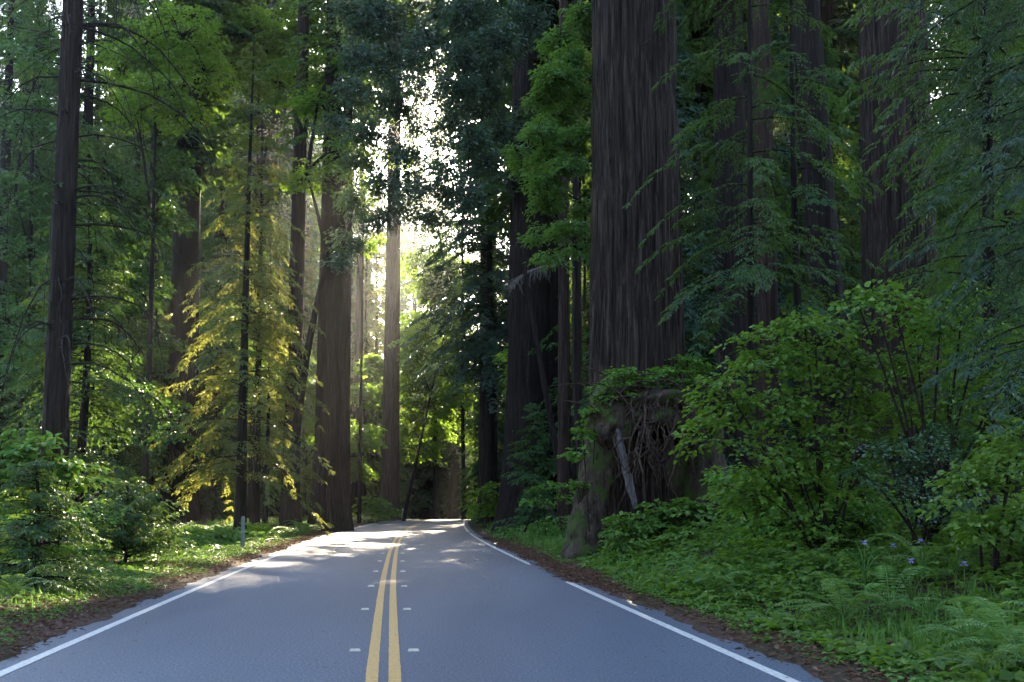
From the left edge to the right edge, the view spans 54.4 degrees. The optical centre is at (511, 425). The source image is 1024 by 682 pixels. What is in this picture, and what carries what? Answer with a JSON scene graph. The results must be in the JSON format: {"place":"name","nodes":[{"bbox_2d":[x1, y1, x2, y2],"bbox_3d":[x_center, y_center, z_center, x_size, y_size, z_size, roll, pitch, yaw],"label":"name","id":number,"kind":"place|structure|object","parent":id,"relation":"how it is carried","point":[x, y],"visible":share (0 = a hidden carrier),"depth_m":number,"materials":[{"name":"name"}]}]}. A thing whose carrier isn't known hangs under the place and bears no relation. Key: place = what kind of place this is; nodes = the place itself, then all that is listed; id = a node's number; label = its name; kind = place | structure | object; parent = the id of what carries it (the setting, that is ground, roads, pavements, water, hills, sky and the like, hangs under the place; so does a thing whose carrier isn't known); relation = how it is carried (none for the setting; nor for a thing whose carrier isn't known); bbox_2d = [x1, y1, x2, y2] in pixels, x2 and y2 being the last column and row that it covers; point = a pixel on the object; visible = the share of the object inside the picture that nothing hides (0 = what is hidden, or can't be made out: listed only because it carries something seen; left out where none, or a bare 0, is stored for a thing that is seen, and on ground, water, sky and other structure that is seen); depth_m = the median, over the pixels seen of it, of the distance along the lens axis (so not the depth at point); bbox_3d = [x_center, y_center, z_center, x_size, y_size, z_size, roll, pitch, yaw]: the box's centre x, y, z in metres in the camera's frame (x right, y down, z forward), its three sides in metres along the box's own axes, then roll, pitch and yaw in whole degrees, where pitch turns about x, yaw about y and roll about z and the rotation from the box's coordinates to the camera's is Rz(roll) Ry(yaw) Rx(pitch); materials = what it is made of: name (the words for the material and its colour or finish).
{"place":"outdoors","nodes":[
{"label":"outdoors","id":0,"kind":"place"},
{"bbox_2d":[0,519,822,681],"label":"road","id":1,"kind":"structure","parent":0,"point":[271,619],"depth_m":10.66,"materials":[{"name":"grey asphalt"}]},
{"bbox_2d":[0,522,380,676],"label":"white edge line","id":2,"kind":"object","parent":1,"relation":"on","point":[39,656],"visible":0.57,"depth_m":11.07,"materials":[{"name":"paint"}]},
{"bbox_2d":[365,519,431,681],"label":"yellow centre line","id":3,"kind":"object","parent":1,"relation":"on","point":[372,669],"visible":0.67,"depth_m":10.63,"materials":[{"name":"paint"}]},
{"bbox_2d":[388,519,433,681],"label":"yellow centre line","id":4,"kind":"object","parent":1,"relation":"on","point":[394,670],"visible":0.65,"depth_m":10.72,"materials":[{"name":"paint"}]},
{"bbox_2d":[463,519,799,681],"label":"white edge line","id":5,"kind":"object","parent":1,"relation":"on","point":[743,659],"visible":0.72,"depth_m":10.23,"materials":[{"name":"paint"}]},
{"bbox_2d":[0,0,944,357],"label":"sky","id":6,"kind":"structure","parent":0,"point":[421,141],"materials":[{"name":"white"}]},
{"bbox_2d":[0,508,1023,681],"bbox_3d":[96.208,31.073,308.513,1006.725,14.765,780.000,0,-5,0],"label":"ground","id":7,"kind":"structure","parent":0,"point":[701,627],"depth_m":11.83,"materials":[{"name":"brown plant"}]},
{"bbox_2d":[0,11,85,520],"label":"broadleaf tree","id":8,"kind":"object","parent":7,"relation":"on","point":[29,125],"visible":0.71,"depth_m":45.06,"materials":[{"name":"green plant"}]},
{"bbox_2d":[0,0,87,519],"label":"conifer","id":9,"kind":"object","parent":7,"relation":"on","point":[5,285],"visible":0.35,"depth_m":48.17,"materials":[{"name":"green plant"}]},
{"bbox_2d":[0,0,100,509],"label":"conifer","id":10,"kind":"object","parent":7,"relation":"on","point":[54,92],"visible":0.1,"depth_m":53.21,"materials":[{"name":"green plant"}]},
{"bbox_2d":[0,428,115,557],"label":"shrub","id":11,"kind":"object","parent":7,"relation":"on","point":[20,451],"visible":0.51,"depth_m":17.93,"materials":[{"name":"green plant"}]},
{"bbox_2d":[0,459,125,595],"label":"young conifer","id":12,"kind":"object","parent":7,"relation":"on","point":[33,532],"visible":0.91,"depth_m":14.41,"materials":[{"name":"green plant"}]},
{"bbox_2d":[0,498,128,549],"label":"shrub","id":13,"kind":"object","parent":7,"relation":"on","point":[87,513],"visible":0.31,"depth_m":20.12,"materials":[{"name":"green plant"}]},
{"bbox_2d":[0,123,166,537],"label":"young conifer","id":14,"kind":"object","parent":7,"relation":"on","point":[84,406],"visible":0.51,"depth_m":33.17,"materials":[{"name":"green plant"}]},
{"bbox_2d":[4,0,171,511],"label":"conifer","id":15,"kind":"object","parent":7,"relation":"on","point":[90,7],"visible":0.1,"depth_m":58.74,"materials":[{"name":"green plant"}]},
{"bbox_2d":[24,149,181,524],"bbox_3d":[-20.821,-4.353,50.622,7.353,19.772,7.814,-3,-6,36],"label":"conifer","id":16,"kind":"object","parent":7,"relation":"on","point":[126,463],"visible":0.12,"depth_m":50.64,"materials":[{"name":"green plant"}]},
{"bbox_2d":[79,0,142,435],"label":"conifer","id":17,"kind":"object","parent":7,"relation":"on","point":[97,125],"visible":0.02,"depth_m":76.25,"materials":[{"name":"green plant"}]},
{"bbox_2d":[0,0,223,546],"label":"redwood tree","id":18,"kind":"object","parent":7,"relation":"on","point":[58,364],"visible":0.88,"depth_m":27.40,"materials":[{"name":"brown plant"}]},
{"bbox_2d":[49,148,204,498],"bbox_3d":[-19.322,-4.323,50.279,7.661,19.369,7.475,0,-5,0],"label":"broadleaf tree","id":19,"kind":"object","parent":7,"relation":"on","point":[180,176],"visible":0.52,"depth_m":50.68,"materials":[{"name":"green plant"}]},
{"bbox_2d":[58,476,195,562],"bbox_3d":[-8.230,2.211,21.394,2.737,2.276,2.880,0,-5,0],"label":"shrub","id":20,"kind":"object","parent":7,"relation":"on","point":[130,537],"visible":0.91,"depth_m":21.17,"materials":[{"name":"green plant"}]},
{"bbox_2d":[70,316,205,529],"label":"broadleaf tree","id":21,"kind":"object","parent":7,"relation":"on","point":[179,429],"visible":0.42,"depth_m":40.00,"materials":[{"name":"green plant"}]},
{"bbox_2d":[109,5,172,487],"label":"conifer","id":22,"kind":"object","parent":7,"relation":"on","point":[136,162],"visible":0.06,"depth_m":94.14,"materials":[{"name":"green plant"}]},
{"bbox_2d":[88,271,213,490],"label":"broadleaf tree","id":23,"kind":"object","parent":7,"relation":"on","point":[156,458],"visible":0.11,"depth_m":62.15,"materials":[{"name":"green plant"}]},
{"bbox_2d":[82,0,243,526],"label":"maple tree","id":24,"kind":"object","parent":7,"relation":"on","point":[153,54],"visible":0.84,"depth_m":47.27,"materials":[{"name":"green plant"}]},
{"bbox_2d":[137,7,229,501],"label":"conifer","id":25,"kind":"object","parent":7,"relation":"on","point":[201,269],"visible":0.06,"depth_m":85.28,"materials":[{"name":"green plant"}]},
{"bbox_2d":[94,0,275,521],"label":"redwood tree","id":26,"kind":"object","parent":7,"relation":"on","point":[182,282],"visible":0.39,"depth_m":63.09,"materials":[{"name":"green plant"}]},
{"bbox_2d":[161,21,245,510],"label":"conifer","id":27,"kind":"object","parent":7,"relation":"on","point":[222,206],"visible":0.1,"depth_m":99.89,"materials":[{"name":"green plant"}]},
{"bbox_2d":[134,297,314,480],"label":"broadleaf tree","id":28,"kind":"object","parent":7,"relation":"on","point":[220,392],"visible":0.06,"depth_m":69.56,"materials":[{"name":"green plant"}]},
{"bbox_2d":[198,280,262,520],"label":"conifer","id":29,"kind":"object","parent":7,"relation":"on","point":[216,503],"visible":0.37,"depth_m":65.74,"materials":[{"name":"green plant"}]},
{"bbox_2d":[147,41,335,536],"bbox_3d":[-11.796,-6.015,43.619,8.832,22.400,7.927,0,-5,0],"label":"young conifer","id":30,"kind":"object","parent":7,"relation":"on","point":[245,376],"visible":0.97,"depth_m":43.43,"materials":[{"name":"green plant"}]},
{"bbox_2d":[193,115,318,527],"bbox_3d":[-11.736,-4.941,47.454,5.467,20.400,5.026,4,-6,-39],"label":"young conifer","id":31,"kind":"object","parent":7,"relation":"on","point":[254,512],"visible":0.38,"depth_m":47.43,"materials":[{"name":"green plant"}]},
{"bbox_2d":[218,206,312,523],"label":"young conifer","id":32,"kind":"object","parent":7,"relation":"on","point":[265,507],"visible":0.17,"depth_m":52.30,"materials":[{"name":"green plant"}]},
{"bbox_2d":[194,0,342,517],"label":"maple tree","id":33,"kind":"object","parent":7,"relation":"on","point":[271,33],"visible":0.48,"depth_m":63.64,"materials":[{"name":"green plant"}]},
{"bbox_2d":[220,0,321,514],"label":"redwood tree","id":34,"kind":"object","parent":7,"relation":"on","point":[279,120],"visible":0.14,"depth_m":97.39,"materials":[{"name":"green plant"}]},
{"bbox_2d":[252,154,311,514],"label":"conifer","id":35,"kind":"object","parent":7,"relation":"on","point":[285,196],"visible":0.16,"depth_m":91.33,"materials":[{"name":"green plant"}]},
{"bbox_2d":[279,1,309,524],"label":"redwood tree","id":36,"kind":"object","parent":7,"relation":"on","point":[298,208],"visible":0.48,"depth_m":55.66,"materials":[{"name":"brown plant"}]},
{"bbox_2d":[279,224,317,508],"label":"conifer","id":37,"kind":"object","parent":7,"relation":"on","point":[308,271],"visible":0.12,"depth_m":101.49,"materials":[{"name":"green plant"}]},
{"bbox_2d":[260,346,388,517],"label":"broadleaf tree","id":38,"kind":"object","parent":7,"relation":"on","point":[310,430],"visible":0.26,"depth_m":72.86,"materials":[{"name":"green plant"}]},
{"bbox_2d":[277,35,373,529],"bbox_3d":[-9.506,-7.103,49.832,4.905,25.348,3.329,0,-5,0],"label":"leaning tree","id":39,"kind":"object","parent":7,"relation":"on","point":[310,182],"visible":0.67,"depth_m":49.78,"materials":[{"name":"green plant"}]},
{"bbox_2d":[259,0,420,531],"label":"redwood tree","id":40,"kind":"object","parent":7,"relation":"on","point":[332,498],"visible":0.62,"depth_m":50.27,"materials":[{"name":"brown plant"}]},
{"bbox_2d":[313,353,383,485],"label":"broadleaf tree","id":41,"kind":"object","parent":7,"relation":"on","point":[373,364],"visible":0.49,"depth_m":90.80,"materials":[{"name":"green plant"}]},
{"bbox_2d":[312,152,399,474],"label":"conifer","id":42,"kind":"object","parent":7,"relation":"on","point":[371,416],"visible":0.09,"depth_m":109.30,"materials":[{"name":"green plant"}]},
{"bbox_2d":[307,75,412,523],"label":"maple tree","id":43,"kind":"object","parent":7,"relation":"on","point":[373,244],"visible":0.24,"depth_m":67.95,"materials":[{"name":"plant"}]},
{"bbox_2d":[322,13,408,515],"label":"redwood tree","id":44,"kind":"object","parent":7,"relation":"on","point":[354,489],"visible":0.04,"depth_m":100.68,"materials":[{"name":"green plant"}]},
{"bbox_2d":[350,188,401,515],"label":"conifer","id":45,"kind":"object","parent":7,"relation":"on","point":[366,344],"visible":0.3,"depth_m":106.94,"materials":[{"name":"green plant"}]},
{"bbox_2d":[351,179,414,518],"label":"conifer","id":46,"kind":"object","parent":7,"relation":"on","point":[376,349],"visible":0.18,"depth_m":113.01,"materials":[{"name":"green plant"}]},
{"bbox_2d":[325,0,450,519],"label":"redwood tree","id":47,"kind":"object","parent":7,"relation":"on","point":[390,480],"visible":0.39,"depth_m":85.11,"materials":[{"name":"green plant"}]},
{"bbox_2d":[383,70,440,367],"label":"conifer","id":48,"kind":"object","parent":7,"relation":"on","point":[414,241],"visible":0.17,"depth_m":197.96,"materials":[{"name":"green plant"}]},
{"bbox_2d":[387,27,466,518],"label":"broadleaf tree","id":49,"kind":"object","parent":7,"relation":"on","point":[462,409],"visible":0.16,"depth_m":90.94,"materials":[{"name":"green plant"}]},
{"bbox_2d":[306,0,557,471],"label":"bay tree","id":50,"kind":"object","parent":7,"relation":"on","point":[369,22],"visible":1,"depth_m":38.69,"materials":[{"name":"green plant"}]},
{"bbox_2d":[388,312,476,520],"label":"leaning tree","id":51,"kind":"object","parent":7,"relation":"on","point":[426,352],"visible":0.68,"depth_m":80.11,"materials":[{"name":"green plant"}]},
{"bbox_2d":[379,248,505,518],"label":"maple tree","id":52,"kind":"object","parent":7,"relation":"on","point":[410,385],"visible":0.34,"depth_m":99.56,"materials":[{"name":"green plant"}]},
{"bbox_2d":[424,406,478,518],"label":"broadleaf tree","id":53,"kind":"object","parent":7,"relation":"on","point":[453,454],"visible":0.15,"depth_m":125.19,"materials":[{"name":"green plant"}]},
{"bbox_2d":[398,0,512,524],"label":"young conifer","id":54,"kind":"object","parent":7,"relation":"on","point":[477,343],"visible":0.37,"depth_m":62.06,"materials":[{"name":"green plant"}]},
{"bbox_2d":[414,0,512,523],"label":"redwood tree","id":55,"kind":"object","parent":7,"relation":"on","point":[431,6],"visible":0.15,"depth_m":66.03,"materials":[{"name":"green plant"}]},
{"bbox_2d":[458,481,499,526],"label":"shrub","id":56,"kind":"object","parent":7,"relation":"on","point":[484,492],"visible":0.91,"depth_m":56.68,"materials":[{"name":"green plant"}]},
{"bbox_2d":[455,344,506,522],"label":"conifer","id":57,"kind":"object","parent":7,"relation":"on","point":[471,468],"visible":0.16,"depth_m":75.75,"materials":[{"name":"green plant"}]},
{"bbox_2d":[41,0,947,518],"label":"distant forest","id":58,"kind":"object","parent":7,"relation":"on","point":[421,496],"depth_m":126.85,"materials":[{"name":"green plant"}]},
{"bbox_2d":[0,484,1023,681],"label":"creeping plants","id":59,"kind":"object","parent":7,"relation":"on","point":[872,651],"visible":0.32,"depth_m":12.89,"materials":[{"name":"green plant"}]},
{"bbox_2d":[0,495,1023,681],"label":"ground cover","id":60,"kind":"object","parent":7,"relation":"on","point":[747,565],"visible":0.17,"depth_m":13.51,"materials":[{"name":"green plant"}]},
{"bbox_2d":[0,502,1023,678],"bbox_3d":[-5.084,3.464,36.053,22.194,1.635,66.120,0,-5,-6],"label":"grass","id":61,"kind":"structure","parent":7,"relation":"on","point":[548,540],"depth_m":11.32,"materials":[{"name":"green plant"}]},
{"bbox_2d":[445,0,591,532],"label":"redwood tree","id":62,"kind":"object","parent":7,"relation":"on","point":[524,387],"visible":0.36,"depth_m":46.97,"materials":[{"name":"green plant"}]},
{"bbox_2d":[489,403,556,533],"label":"young conifer","id":63,"kind":"object","parent":7,"relation":"on","point":[532,447],"visible":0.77,"depth_m":40.33,"materials":[{"name":"green plant"}]},
{"bbox_2d":[490,503,570,546],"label":"shrub","id":64,"kind":"object","parent":7,"relation":"on","point":[531,529],"visible":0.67,"depth_m":33.79,"materials":[{"name":"green plant"}]},
{"bbox_2d":[499,0,591,471],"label":"young tree","id":65,"kind":"object","parent":7,"relation":"on","point":[566,48],"visible":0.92,"depth_m":26.91,"materials":[{"name":"green plant"}]},
{"bbox_2d":[556,0,571,533],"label":"redwood tree","id":66,"kind":"object","parent":7,"relation":"on","point":[564,466],"visible":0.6,"depth_m":38.11,"materials":[{"name":"red plant"}]},
{"bbox_2d":[571,0,581,507],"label":"redwood tree","id":67,"kind":"object","parent":7,"relation":"on","point":[579,309],"visible":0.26,"depth_m":42.36,"materials":[{"name":"brown plant"}]},
{"bbox_2d":[556,388,625,531],"bbox_3d":[1.930,1.126,23.308,1.738,4.082,1.064,3,-5,-32],"label":"shrub","id":68,"kind":"object","parent":7,"relation":"on","point":[573,459],"visible":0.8,"depth_m":23.16,"materials":[{"name":"green plant"}]},
{"bbox_2d":[511,41,703,516],"bbox_3d":[4.980,-8.229,45.331,8.890,26.123,8.788,3,-5,-32],"label":"conifer","id":69,"kind":"object","parent":7,"relation":"on","point":[585,400],"visible":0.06,"depth_m":45.07,"materials":[{"name":"green plant"}]},
{"bbox_2d":[530,0,691,418],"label":"redwood tree","id":70,"kind":"object","parent":7,"relation":"on","point":[585,40],"visible":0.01,"depth_m":48.09,"materials":[{"name":"green plant"}]},
{"bbox_2d":[549,0,772,559],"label":"redwood tree","id":71,"kind":"object","parent":7,"relation":"on","point":[634,126],"visible":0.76,"depth_m":24.63,"materials":[{"name":"brown plant"}]},
{"bbox_2d":[584,354,746,410],"bbox_3d":[3.671,-1.056,23.909,3.974,1.470,1.880,0,-5,0],"label":"shrub","id":72,"kind":"object","parent":71,"relation":"on","point":[669,371],"visible":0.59,"depth_m":23.66,"materials":[{"name":"green plant"}]},
{"bbox_2d":[589,494,768,566],"bbox_3d":[3.802,2.232,21.064,4.580,1.973,3.380,0,-5,0],"label":"shrub","id":73,"kind":"object","parent":7,"relation":"on","point":[670,522],"visible":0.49,"depth_m":21.18,"materials":[{"name":"green plant"}]},
{"bbox_2d":[675,1,746,496],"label":"young conifer","id":74,"kind":"object","parent":7,"relation":"on","point":[689,308],"visible":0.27,"depth_m":36.58,"materials":[{"name":"green plant"}]},
{"bbox_2d":[675,2,788,307],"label":"redwood tree","id":75,"kind":"object","parent":7,"relation":"on","point":[703,90],"visible":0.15,"depth_m":55.97,"materials":[{"name":"green plant"}]},
{"bbox_2d":[677,0,787,489],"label":"redwood tree","id":76,"kind":"object","parent":7,"relation":"on","point":[724,87],"visible":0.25,"depth_m":40.44,"materials":[{"name":"green plant"}]},
{"bbox_2d":[681,133,794,485],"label":"conifer","id":77,"kind":"object","parent":7,"relation":"on","point":[709,178],"visible":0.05,"depth_m":51.01,"materials":[{"name":"green plant"}]},
{"bbox_2d":[621,0,884,485],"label":"young conifer","id":78,"kind":"object","parent":7,"relation":"on","point":[750,270],"visible":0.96,"depth_m":23.05,"materials":[{"name":"green plant"}]},
{"bbox_2d":[698,0,812,467],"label":"conifer","id":79,"kind":"object","parent":7,"relation":"on","point":[781,38],"visible":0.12,"depth_m":44.27,"materials":[{"name":"brown plant"}]},
{"bbox_2d":[752,0,783,496],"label":"redwood tree","id":80,"kind":"object","parent":7,"relation":"on","point":[767,307],"visible":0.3,"depth_m":32.45,"materials":[{"name":"red plant"}]},
{"bbox_2d":[702,0,884,499],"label":"young conifer","id":81,"kind":"object","parent":7,"relation":"on","point":[796,300],"visible":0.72,"depth_m":24.47,"materials":[{"name":"green plant"}]},
{"bbox_2d":[668,307,921,565],"bbox_3d":[4.398,0.166,15.579,4.408,4.126,2.264,2,-5,-21],"label":"shrub","id":82,"kind":"object","parent":7,"relation":"on","point":[792,414],"visible":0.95,"depth_m":15.45,"materials":[{"name":"green plant"}]},
{"bbox_2d":[753,0,854,486],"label":"conifer","id":83,"kind":"object","parent":7,"relation":"on","point":[786,67],"visible":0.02,"depth_m":63.45,"materials":[{"name":"green plant"}]},
{"bbox_2d":[698,456,917,561],"bbox_3d":[4.934,1.389,16.472,3.128,1.872,3.183,2,-5,-25],"label":"shrub","id":84,"kind":"object","parent":7,"relation":"on","point":[780,518],"visible":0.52,"depth_m":16.06,"materials":[{"name":"green plant"}]},
{"bbox_2d":[757,21,862,500],"bbox_3d":[14.268,-7.357,46.101,8.176,24.025,8.083,0,-5,0],"label":"conifer","id":85,"kind":"object","parent":7,"relation":"on","point":[847,204],"visible":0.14,"depth_m":45.75,"materials":[{"name":"green plant"}]},
{"bbox_2d":[770,0,859,315],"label":"redwood tree","id":86,"kind":"object","parent":7,"relation":"on","point":[833,15],"visible":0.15,"depth_m":65.89,"materials":[{"name":"green plant"}]},
{"bbox_2d":[793,0,858,503],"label":"redwood tree","id":87,"kind":"object","parent":7,"relation":"on","point":[810,43],"visible":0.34,"depth_m":34.34,"materials":[{"name":"green plant"}]},
{"bbox_2d":[767,578,920,621],"bbox_3d":[3.516,1.848,10.601,1.698,0.510,1.393,3,-5,-34],"label":"sword fern","id":88,"kind":"object","parent":7,"relation":"on","point":[841,593],"visible":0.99,"depth_m":10.56,"materials":[{"name":"green plant"}]},
{"bbox_2d":[821,565,951,610],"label":"sword fern","id":89,"kind":"object","parent":7,"relation":"on","point":[887,589],"visible":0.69,"depth_m":10.94,"materials":[{"name":"green plant"}]},
{"bbox_2d":[857,0,953,505],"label":"redwood tree","id":90,"kind":"object","parent":7,"relation":"on","point":[881,228],"visible":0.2,"depth_m":31.39,"materials":[{"name":"brown plant"}]},
{"bbox_2d":[821,278,1023,545],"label":"shrub","id":91,"kind":"object","parent":7,"relation":"on","point":[919,364],"visible":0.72,"depth_m":14.72,"materials":[{"name":"green plant"}]},
{"bbox_2d":[831,414,1018,557],"bbox_3d":[5.563,0.825,13.377,2.533,2.039,1.641,2,-5,-20],"label":"shrub","id":92,"kind":"object","parent":7,"relation":"on","point":[943,437],"visible":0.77,"depth_m":13.41,"materials":[{"name":"green plant"}]},
{"bbox_2d":[850,0,1008,489],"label":"conifer","id":93,"kind":"object","parent":7,"relation":"on","point":[935,89],"visible":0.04,"depth_m":46.70,"materials":[{"name":"green plant"}]},
{"bbox_2d":[852,3,1009,500],"bbox_3d":[17.174,-8.054,41.070,7.950,24.435,8.269,0,-5,0],"label":"young conifer","id":94,"kind":"object","parent":7,"relation":"on","point":[937,43],"visible":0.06,"depth_m":40.76,"materials":[{"name":"green plant"}]},
{"bbox_2d":[839,0,1023,514],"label":"young conifer","id":95,"kind":"object","parent":7,"relation":"on","point":[978,27],"visible":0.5,"depth_m":17.56,"materials":[{"name":"green plant"}]},
{"bbox_2d":[873,0,1023,442],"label":"young conifer","id":96,"kind":"object","parent":7,"relation":"on","point":[1017,140],"visible":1,"depth_m":13.34,"materials":[{"name":"green plant"}]},
{"bbox_2d":[879,1,1023,501],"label":"young conifer","id":97,"kind":"object","parent":7,"relation":"on","point":[1008,394],"visible":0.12,"depth_m":26.83,"materials":[{"name":"green plant"}]},
{"bbox_2d":[910,600,1023,641],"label":"sword fern","id":98,"kind":"object","parent":7,"relation":"on","point":[978,631],"visible":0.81,"depth_m":8.42,"materials":[{"name":"green plant"}]},
{"bbox_2d":[915,418,1023,584],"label":"shrub","id":99,"kind":"object","parent":7,"relation":"on","point":[1014,445],"visible":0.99,"depth_m":11.33,"materials":[{"name":"green plant"}]},
{"bbox_2d":[931,644,1023,671],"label":"sword fern","id":100,"kind":"object","parent":7,"relation":"on","point":[975,662],"visible":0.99,"depth_m":7.06,"materials":[{"name":"green plant"}]},
{"bbox_2d":[937,596,1023,663],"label":"sword fern","id":101,"kind":"object","parent":7,"relation":"on","point":[1015,630],"visible":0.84,"depth_m":7.64,"materials":[{"name":"green plant"}]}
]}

